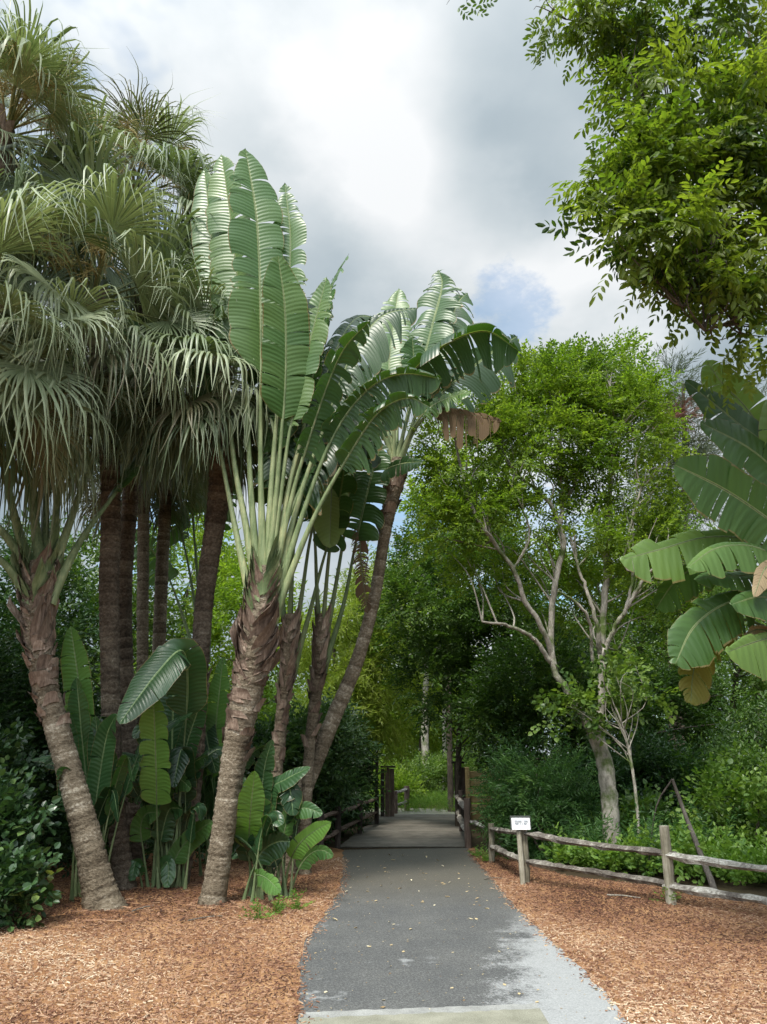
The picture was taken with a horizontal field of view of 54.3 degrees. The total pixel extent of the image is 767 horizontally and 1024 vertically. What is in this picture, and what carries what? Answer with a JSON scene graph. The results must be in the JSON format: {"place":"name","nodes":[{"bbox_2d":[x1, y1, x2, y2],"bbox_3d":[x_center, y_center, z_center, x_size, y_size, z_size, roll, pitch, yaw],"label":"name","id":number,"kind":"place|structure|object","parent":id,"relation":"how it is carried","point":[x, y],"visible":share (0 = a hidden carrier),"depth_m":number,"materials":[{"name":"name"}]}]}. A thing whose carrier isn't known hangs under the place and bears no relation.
{"place":"outdoors","nodes":[
{"label":"outdoors","id":0,"kind":"place"},
{"bbox_2d":[0,0,766,754],"label":"sky","id":1,"kind":"structure","parent":0,"point":[412,140],"materials":[{"name":"white"}]},
{"bbox_2d":[47,756,766,1002],"bbox_3d":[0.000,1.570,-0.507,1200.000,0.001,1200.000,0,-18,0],"label":"ground","id":2,"kind":"structure","parent":0,"point":[760,889],"depth_m":10.84,"materials":[{"name":"soil"}]},
{"bbox_2d":[0,515,30,670],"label":"broadleaf tree","id":3,"kind":"object","parent":2,"relation":"on","point":[6,591],"visible":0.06,"depth_m":27.33,"materials":[{"name":"green plant"}]},
{"bbox_2d":[0,507,100,682],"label":"broadleaf tree","id":4,"kind":"object","parent":2,"relation":"on","point":[75,622],"visible":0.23,"depth_m":27.63,"materials":[{"name":"green plant"}]},
{"bbox_2d":[0,609,100,859],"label":"shrub","id":5,"kind":"object","parent":2,"relation":"on","point":[97,708],"visible":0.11,"depth_m":12.25,"materials":[{"name":"green plant"}]},
{"bbox_2d":[8,516,192,703],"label":"broadleaf tree","id":6,"kind":"object","parent":2,"relation":"on","point":[86,550],"visible":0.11,"depth_m":29.86,"materials":[{"name":"green plant"}]},
{"bbox_2d":[48,660,178,854],"bbox_3d":[-5.209,4.750,13.902,3.322,3.861,2.808,-8,-20,24],"label":"shrub","id":7,"kind":"object","parent":2,"relation":"on","point":[138,745],"depth_m":13.74,"materials":[{"name":"green plant"}]},
{"bbox_2d":[50,387,206,849],"bbox_3d":[-4.804,1.250,14.431,4.284,9.838,3.948,-14,-23,37],"label":"fan palm","id":8,"kind":"object","parent":2,"relation":"on","point":[142,597],"visible":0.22,"depth_m":14.71,"materials":[{"name":"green plant"}]},
{"bbox_2d":[93,370,245,850],"bbox_3d":[-4.504,0.984,14.956,4.109,10.666,3.749,0,-18,0],"label":"fan palm","id":9,"kind":"object","parent":2,"relation":"on","point":[160,605],"visible":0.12,"depth_m":14.93,"materials":[{"name":"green plant"}]},
{"bbox_2d":[0,847,350,1023],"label":"mulch bed","id":10,"kind":"object","parent":2,"relation":"on","point":[337,852],"visible":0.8,"depth_m":6.29,"materials":[{"name":"brown wood"}]},
{"bbox_2d":[0,717,54,846],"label":"shrub","id":11,"kind":"object","parent":10,"relation":"on","point":[11,746],"visible":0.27,"depth_m":9.69,"materials":[{"name":"green plant"}]},
{"bbox_2d":[0,589,56,856],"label":"shrub","id":12,"kind":"object","parent":10,"relation":"on","point":[8,680],"visible":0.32,"depth_m":11.19,"materials":[{"name":"green plant"}]},
{"bbox_2d":[0,755,60,917],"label":"shrub","id":13,"kind":"object","parent":10,"relation":"on","point":[18,824],"visible":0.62,"depth_m":8.23,"materials":[{"name":"green plant"}]},
{"bbox_2d":[0,832,63,932],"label":"shrub","id":14,"kind":"object","parent":10,"relation":"on","point":[22,876],"visible":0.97,"depth_m":7.53,"materials":[{"name":"green plant"}]},
{"bbox_2d":[0,0,130,305],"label":"fan palm","id":15,"kind":"object","parent":10,"relation":"on","point":[31,69],"visible":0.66,"depth_m":11.41,"materials":[{"name":"green plant"}]},
{"bbox_2d":[0,255,164,910],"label":"travellers palm","id":16,"kind":"object","parent":10,"relation":"on","point":[38,580],"visible":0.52,"depth_m":9.20,"materials":[{"name":"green plant"}]},
{"bbox_2d":[0,140,170,565],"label":"fan palm","id":17,"kind":"object","parent":10,"relation":"on","point":[15,450],"visible":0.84,"depth_m":9.28,"materials":[{"name":"green plant"}]},
{"bbox_2d":[31,626,192,901],"bbox_3d":[-3.588,3.110,9.532,1.523,3.251,1.608,-14,-23,37],"label":"bird of paradise plant","id":18,"kind":"object","parent":10,"relation":"on","point":[111,783],"visible":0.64,"depth_m":9.40,"materials":[{"name":"green plant"}]},
{"bbox_2d":[0,114,248,890],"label":"fan palm","id":19,"kind":"object","parent":10,"relation":"on","point":[128,223],"visible":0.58,"depth_m":10.71,"materials":[{"name":"green plant"}]},
{"bbox_2d":[7,52,248,860],"bbox_3d":[-4.729,-1.622,12.893,4.794,14.372,4.911,7,-19,-20],"label":"fan palm","id":20,"kind":"object","parent":10,"relation":"on","point":[175,165],"visible":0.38,"depth_m":13.17,"materials":[{"name":"green plant"}]},
{"bbox_2d":[117,638,222,888],"bbox_3d":[-2.757,3.365,9.915,1.504,3.232,1.878,5,-19,-15],"label":"bird of paradise plant","id":21,"kind":"object","parent":10,"relation":"on","point":[171,765],"visible":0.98,"depth_m":9.74,"materials":[{"name":"green plant"}]},
{"bbox_2d":[19,884,333,931],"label":"leaf litter","id":22,"kind":"object","parent":10,"relation":"on","point":[160,909],"visible":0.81,"depth_m":8.19,"materials":[{"name":"brown plant"}]},
{"bbox_2d":[90,267,295,883],"bbox_3d":[-2.632,0.415,11.023,3.728,9.408,3.679,14,-22,-36],"label":"fan palm","id":23,"kind":"object","parent":10,"relation":"on","point":[217,508],"visible":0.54,"depth_m":10.86,"materials":[{"name":"green plant"}]},
{"bbox_2d":[188,915,222,920],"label":"twig","id":24,"kind":"object","parent":10,"relation":"on","point":[203,917],"visible":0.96,"depth_m":7.78,"materials":[{"name":"brown wood"}]},
{"bbox_2d":[198,657,265,876],"bbox_3d":[-2.343,3.685,10.956,1.556,3.033,0.896,0,-18,0],"label":"bird of paradise plant","id":25,"kind":"object","parent":10,"relation":"on","point":[216,716],"visible":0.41,"depth_m":10.90,"materials":[{"name":"green plant"}]},
{"bbox_2d":[238,896,282,919],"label":"weed","id":26,"kind":"object","parent":10,"relation":"on","point":[258,911],"visible":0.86,"depth_m":7.82,"materials":[{"name":"green plant"}]},
{"bbox_2d":[257,893,290,915],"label":"weed","id":27,"kind":"object","parent":10,"relation":"on","point":[278,909],"visible":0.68,"depth_m":8.04,"materials":[{"name":"green plant"}]},
{"bbox_2d":[232,739,333,902],"bbox_3d":[-1.382,3.736,9.099,1.244,1.870,1.743,13,-22,-34],"label":"bird of paradise plant","id":28,"kind":"object","parent":10,"relation":"on","point":[267,825],"visible":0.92,"depth_m":8.98,"materials":[{"name":"green plant"}]},
{"bbox_2d":[281,888,315,909],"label":"weed","id":29,"kind":"object","parent":10,"relation":"on","point":[297,904],"visible":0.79,"depth_m":8.31,"materials":[{"name":"green plant"}]},
{"bbox_2d":[178,149,441,905],"bbox_3d":[-1.226,-0.584,10.630,4.099,11.143,1.929,0,-18,0],"label":"travellers palm","id":30,"kind":"object","parent":10,"relation":"on","point":[320,406],"visible":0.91,"depth_m":10.45,"materials":[{"name":"green plant"}]},
{"bbox_2d":[134,474,235,693],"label":"travellers palm","id":31,"kind":"object","parent":2,"relation":"on","point":[173,573],"visible":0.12,"depth_m":16.39,"materials":[{"name":"green plant"}]},
{"bbox_2d":[132,512,245,702],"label":"broadleaf tree","id":32,"kind":"object","parent":2,"relation":"on","point":[190,548],"visible":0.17,"depth_m":34.63,"materials":[{"name":"green plant"}]},
{"bbox_2d":[34,800,346,878],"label":"undergrowth","id":33,"kind":"object","parent":2,"relation":"on","point":[61,837],"visible":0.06,"depth_m":11.10,"materials":[{"name":"green plant"}]},
{"bbox_2d":[179,544,312,726],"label":"broadleaf tree","id":34,"kind":"object","parent":2,"relation":"on","point":[216,626],"visible":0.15,"depth_m":32.06,"materials":[{"name":"green plant"}]},
{"bbox_2d":[201,716,324,812],"bbox_3d":[-2.499,5.145,14.525,2.930,2.974,2.642,0,-18,0],"label":"shrub","id":35,"kind":"object","parent":2,"relation":"on","point":[259,728],"visible":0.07,"depth_m":14.41,"materials":[{"name":"green plant"}]},
{"bbox_2d":[250,386,356,881],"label":"travellers palm","id":36,"kind":"object","parent":2,"relation":"on","point":[293,641],"visible":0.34,"depth_m":11.15,"materials":[{"name":"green plant"}]},
{"bbox_2d":[246,687,384,845],"bbox_3d":[-1.412,5.135,14.173,2.865,3.639,2.711,0,-18,0],"label":"shrub","id":37,"kind":"object","parent":2,"relation":"on","point":[341,746],"visible":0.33,"depth_m":14.08,"materials":[{"name":"green plant"}]},
{"bbox_2d":[303,724,374,836],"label":"shrub","id":38,"kind":"object","parent":2,"relation":"on","point":[345,820],"visible":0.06,"depth_m":15.72,"materials":[{"name":"green plant"}]},
{"bbox_2d":[298,441,390,874],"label":"travellers palm","id":39,"kind":"object","parent":2,"relation":"on","point":[328,530],"visible":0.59,"depth_m":11.76,"materials":[{"name":"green plant"}]},
{"bbox_2d":[331,702,391,828],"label":"shrub","id":40,"kind":"object","parent":2,"relation":"on","point":[369,773],"visible":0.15,"depth_m":18.15,"materials":[{"name":"green plant"}]},
{"bbox_2d":[275,539,448,819],"bbox_3d":[-0.727,4.291,20.247,4.960,7.785,4.282,0,-18,0],"label":"bamboo","id":41,"kind":"object","parent":2,"relation":"on","point":[366,685],"visible":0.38,"depth_m":19.56,"materials":[{"name":"green plant"}]},
{"bbox_2d":[297,541,427,769],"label":"broadleaf tree","id":42,"kind":"object","parent":2,"relation":"on","point":[338,655],"visible":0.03,"depth_m":34.19,"materials":[{"name":"green plant"}]},
{"bbox_2d":[11,609,766,782],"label":"wood","id":43,"kind":"object","parent":2,"relation":"on","point":[271,706],"visible":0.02,"depth_m":45.27,"materials":[{"name":"green plant"}]},
{"bbox_2d":[371,759,431,807],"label":"shrub","id":44,"kind":"object","parent":2,"relation":"on","point":[401,781],"visible":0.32,"depth_m":24.23,"materials":[{"name":"green plant"}]},
{"bbox_2d":[283,269,521,873],"bbox_3d":[0.434,0.323,12.569,4.243,10.511,2.123,0,-18,0],"label":"travellers palm","id":45,"kind":"object","parent":2,"relation":"on","point":[439,340],"visible":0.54,"depth_m":12.93,"materials":[{"name":"green plant"}]},
{"bbox_2d":[370,698,435,775],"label":"shrub","id":46,"kind":"object","parent":2,"relation":"on","point":[398,758],"visible":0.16,"depth_m":38.89,"materials":[{"name":"green plant"}]},
{"bbox_2d":[341,814,464,846],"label":"boardwalk","id":47,"kind":"structure","parent":2,"relation":"on","point":[419,830],"depth_m":15.96,"materials":[{"name":"grey wood"}]},
{"bbox_2d":[317,794,378,857],"bbox_3d":[-0.598,6.337,15.374,0.156,0.752,6.187,-3,-18,8],"label":"split rail fence","id":48,"kind":"object","parent":47,"relation":"on","point":[336,832],"visible":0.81,"depth_m":14.16,"materials":[{"name":"brown wood"}]},
{"bbox_2d":[380,766,395,816],"bbox_3d":[0.124,7.661,20.523,0.420,1.335,0.180,0,-18,0],"label":"gate post","id":49,"kind":"object","parent":47,"relation":"on","point":[387,800],"visible":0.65,"depth_m":20.46,"materials":[{"name":"brown wood"}]},
{"bbox_2d":[451,761,465,797],"bbox_3d":[1.803,6.737,17.890,0.311,1.475,0.180,0,-18,0],"label":"gate post","id":50,"kind":"object","parent":47,"relation":"on","point":[462,777],"visible":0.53,"depth_m":17.96,"materials":[{"name":"brown wood"}]},
{"bbox_2d":[454,790,483,847],"bbox_3d":[1.716,6.507,16.273,0.370,0.982,6.485,-1,-18,2],"label":"bridge railing","id":51,"kind":"object","parent":47,"relation":"on","point":[463,813],"visible":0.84,"depth_m":13.90,"materials":[{"name":"brown wood"}]},
{"bbox_2d":[388,750,446,797],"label":"shrub","id":52,"kind":"object","parent":2,"relation":"on","point":[427,779],"visible":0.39,"depth_m":27.19,"materials":[{"name":"green plant"}]},
{"bbox_2d":[369,582,480,760],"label":"broadleaf tree","id":53,"kind":"object","parent":2,"relation":"on","point":[432,740],"visible":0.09,"depth_m":34.54,"materials":[{"name":"green plant"}]},
{"bbox_2d":[400,580,455,792],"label":"slender tree","id":54,"kind":"object","parent":2,"relation":"on","point":[424,745],"visible":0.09,"depth_m":29.81,"materials":[{"name":"green plant"}]},
{"bbox_2d":[367,783,489,813],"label":"grass","id":55,"kind":"structure","parent":2,"relation":"on","point":[426,802],"depth_m":22.67,"materials":[{"name":"green plant"}]},
{"bbox_2d":[408,748,455,798],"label":"shrub","id":56,"kind":"object","parent":2,"relation":"on","point":[434,757],"visible":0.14,"depth_m":29.15,"materials":[{"name":"green plant"}]},
{"bbox_2d":[405,699,474,779],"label":"shrub","id":57,"kind":"object","parent":2,"relation":"on","point":[440,744],"visible":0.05,"depth_m":39.34,"materials":[{"name":"green plant"}]},
{"bbox_2d":[409,573,473,789],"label":"slender tree","id":58,"kind":"object","parent":2,"relation":"on","point":[444,744],"visible":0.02,"depth_m":31.81,"materials":[{"name":"green plant"}]},
{"bbox_2d":[432,742,492,795],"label":"shrub","id":59,"kind":"object","parent":2,"relation":"on","point":[470,760],"visible":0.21,"depth_m":28.05,"materials":[{"name":"green plant"}]},
{"bbox_2d":[417,608,531,770],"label":"broadleaf tree","id":60,"kind":"object","parent":2,"relation":"on","point":[469,711],"visible":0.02,"depth_m":36.23,"materials":[{"name":"green plant"}]},
{"bbox_2d":[396,388,565,811],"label":"broadleaf tree","id":61,"kind":"object","parent":2,"relation":"on","point":[413,496],"visible":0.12,"depth_m":24.98,"materials":[{"name":"green plant"}]},
{"bbox_2d":[354,496,613,825],"bbox_3d":[2.030,3.083,17.617,4.701,8.252,6.061,10,-20,-29],"label":"evergreen tree","id":62,"kind":"object","parent":2,"relation":"on","point":[494,682],"visible":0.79,"depth_m":17.11,"materials":[{"name":"green plant"}]},
{"bbox_2d":[465,767,525,819],"bbox_3d":[3.052,7.235,19.178,1.927,1.320,0.147,0,-18,0],"label":"plank fence","id":63,"kind":"object","parent":2,"relation":"on","point":[468,775],"visible":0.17,"depth_m":19.20,"materials":[{"name":"brown wood"}]},
{"bbox_2d":[462,739,538,847],"bbox_3d":[2.481,5.513,13.930,1.844,2.508,1.596,-15,-23,38],"label":"shrub","id":64,"kind":"object","parent":2,"relation":"on","point":[473,832],"visible":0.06,"depth_m":14.04,"materials":[{"name":"green plant"}]},
{"bbox_2d":[467,727,601,863],"bbox_3d":[2.607,5.151,12.601,2.484,2.954,2.358,0,-18,0],"label":"shrub","id":65,"kind":"object","parent":2,"relation":"on","point":[515,803],"visible":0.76,"depth_m":12.51,"materials":[{"name":"green plant"}]},
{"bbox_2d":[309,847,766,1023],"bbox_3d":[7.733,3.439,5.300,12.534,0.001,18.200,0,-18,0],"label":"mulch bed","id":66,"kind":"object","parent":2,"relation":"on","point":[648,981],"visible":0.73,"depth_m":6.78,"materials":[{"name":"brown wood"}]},
{"bbox_2d":[467,842,484,855],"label":"weed","id":67,"kind":"object","parent":66,"relation":"on","point":[476,850],"visible":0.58,"depth_m":12.54,"materials":[{"name":"green plant"}]},
{"bbox_2d":[475,847,497,861],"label":"weed","id":68,"kind":"object","parent":66,"relation":"on","point":[485,857],"visible":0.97,"depth_m":12.02,"materials":[{"name":"green plant"}]},
{"bbox_2d":[510,816,530,884],"bbox_3d":[1.851,4.538,10.017,0.276,0.882,0.094,0,-18,0],"label":"sign","id":69,"kind":"object","parent":66,"relation":"on","point":[520,822],"visible":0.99,"depth_m":10.06,"materials":[{"name":"white paint"}]},
{"bbox_2d":[607,894,640,897],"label":"twig","id":70,"kind":"object","parent":66,"relation":"on","point":[622,895],"visible":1,"depth_m":8.99,"materials":[{"name":"brown wood"}]},
{"bbox_2d":[488,823,766,904],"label":"split rail fence","id":71,"kind":"object","parent":66,"relation":"on","point":[667,853],"visible":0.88,"depth_m":8.81,"materials":[{"name":"grey wood"}]},
{"bbox_2d":[649,887,680,900],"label":"weed","id":72,"kind":"object","parent":66,"relation":"on","point":[677,897],"visible":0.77,"depth_m":8.61,"materials":[{"name":"green plant"}]},
{"bbox_2d":[620,360,766,705],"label":"paddle leaf plant","id":73,"kind":"object","parent":66,"relation":"on","point":[739,434],"visible":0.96,"depth_m":7.01,"materials":[{"name":"green plant"}]},
{"bbox_2d":[392,325,719,867],"bbox_3d":[3.148,0.909,13.452,6.022,9.935,3.781,0,-18,0],"label":"grey barked tree","id":74,"kind":"object","parent":2,"relation":"on","point":[606,409],"visible":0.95,"depth_m":13.36,"materials":[{"name":"green plant"}]},
{"bbox_2d":[520,735,647,839],"bbox_3d":[3.847,5.606,14.150,2.612,2.795,2.379,-7,-19,19],"label":"shrub","id":75,"kind":"object","parent":2,"relation":"on","point":[617,775],"visible":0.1,"depth_m":13.93,"materials":[{"name":"green plant"}]},
{"bbox_2d":[514,536,666,729],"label":"broadleaf tree","id":76,"kind":"object","parent":2,"relation":"on","point":[599,598],"visible":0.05,"depth_m":33.94,"materials":[{"name":"green plant"}]},
{"bbox_2d":[473,614,766,791],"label":"broadleaf tree","id":77,"kind":"object","parent":2,"relation":"on","point":[701,714],"visible":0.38,"depth_m":16.07,"materials":[{"name":"green plant"}]},
{"bbox_2d":[600,776,681,841],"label":"shrub","id":78,"kind":"object","parent":2,"relation":"on","point":[650,796],"visible":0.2,"depth_m":12.27,"materials":[{"name":"green plant"}]},
{"bbox_2d":[519,500,766,758],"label":"broadleaf tree","id":79,"kind":"object","parent":2,"relation":"on","point":[629,642],"visible":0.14,"depth_m":18.19,"materials":[{"name":"green plant"}]},
{"bbox_2d":[522,0,766,420],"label":"overhanging tree","id":80,"kind":"object","parent":2,"relation":"on","point":[642,180],"visible":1,"depth_m":7.30,"materials":[{"name":"green plant"}]},
{"bbox_2d":[446,0,497,20],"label":"overhanging branch","id":81,"kind":"object","parent":80,"relation":"attached to","point":[477,7],"visible":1,"depth_m":7.92,"materials":[{"name":"green plant"}]},
{"bbox_2d":[526,783,766,875],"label":"fern bed","id":82,"kind":"object","parent":2,"relation":"on","point":[598,834],"visible":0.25,"depth_m":11.39,"materials":[{"name":"green plant"}]},
{"bbox_2d":[528,641,680,838],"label":"sapling","id":83,"kind":"object","parent":82,"relation":"on","point":[617,668],"visible":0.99,"depth_m":11.86,"materials":[{"name":"green plant"}]},
{"bbox_2d":[538,803,766,885],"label":"ground cover","id":84,"kind":"object","parent":2,"relation":"on","point":[723,847],"visible":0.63,"depth_m":10.47,"materials":[{"name":"green plant"}]},
{"bbox_2d":[598,548,747,749],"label":"broadleaf tree","id":85,"kind":"object","parent":2,"relation":"on","point":[657,643],"visible":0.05,"depth_m":33.17,"materials":[{"name":"green plant"}]},
{"bbox_2d":[608,723,738,817],"bbox_3d":[5.269,5.433,14.400,2.953,2.803,2.810,0,-18,0],"label":"shrub","id":86,"kind":"object","parent":2,"relation":"on","point":[646,749],"visible":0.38,"depth_m":14.29,"materials":[{"name":"green plant"}]},
{"bbox_2d":[647,394,703,745],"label":"pine tree","id":87,"kind":"object","parent":2,"relation":"on","point":[683,407],"visible":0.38,"depth_m":23.90,"materials":[{"name":"green plant"}]},
{"bbox_2d":[647,779,716,888],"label":"dead branch","id":88,"kind":"object","parent":2,"relation":"on","point":[709,877],"visible":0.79,"depth_m":10.18,"materials":[{"name":"brown wood"}]},
{"bbox_2d":[623,342,766,749],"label":"pine tree","id":89,"kind":"object","parent":2,"relation":"on","point":[711,446],"visible":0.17,"depth_m":24.62,"materials":[{"name":"green plant"}]},
{"bbox_2d":[656,712,766,826],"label":"shrub","id":90,"kind":"object","parent":2,"relation":"on","point":[727,751],"visible":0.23,"depth_m":13.59,"materials":[{"name":"green plant"}]},
{"bbox_2d":[669,755,766,847],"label":"shrub","id":91,"kind":"object","parent":2,"relation":"on","point":[721,783],"visible":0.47,"depth_m":11.63,"materials":[{"name":"green plant"}]},
{"bbox_2d":[686,465,766,768],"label":"broadleaf tree","id":92,"kind":"object","parent":2,"relation":"on","point":[737,565],"depth_m":29.75,"materials":[{"name":"green plant"}]},
{"bbox_2d":[364,807,454,814],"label":"path","id":93,"kind":"structure","parent":0,"point":[422,811],"depth_m":22.00,"materials":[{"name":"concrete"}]},
{"bbox_2d":[394,786,409,813],"bbox_3d":[0.524,8.528,22.153,0.173,0.752,1.204,-6,-19,19],"label":"bridge railing","id":94,"kind":"object","parent":93,"relation":"on","point":[406,790],"visible":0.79,"depth_m":22.15,"materials":[{"name":"grey wood"}]},
{"bbox_2d":[296,848,629,1023],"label":"path","id":95,"kind":"structure","parent":0,"point":[428,945],"depth_m":6.59,"materials":[{"name":"grey asphalt"}]},
{"bbox_2d":[298,1003,538,1019],"bbox_3d":[0.252,3.329,4.984,1.635,0.001,0.207,2,-18,-6],"label":"path joint","id":96,"kind":"object","parent":95,"relation":"on","point":[369,1012],"visible":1,"depth_m":5.01,"materials":[{"name":"concrete"}]},
{"bbox_2d":[298,1008,548,1023],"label":"path slab","id":97,"kind":"structure","parent":95,"relation":"on","point":[524,1016],"depth_m":4.85,"materials":[{"name":"concrete"}]},
{"bbox_2d":[296,854,612,1019],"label":"path litter","id":98,"kind":"object","parent":95,"relation":"on","point":[452,952],"visible":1,"depth_m":6.50,"materials":[{"name":"yellow plant"}]}
]}

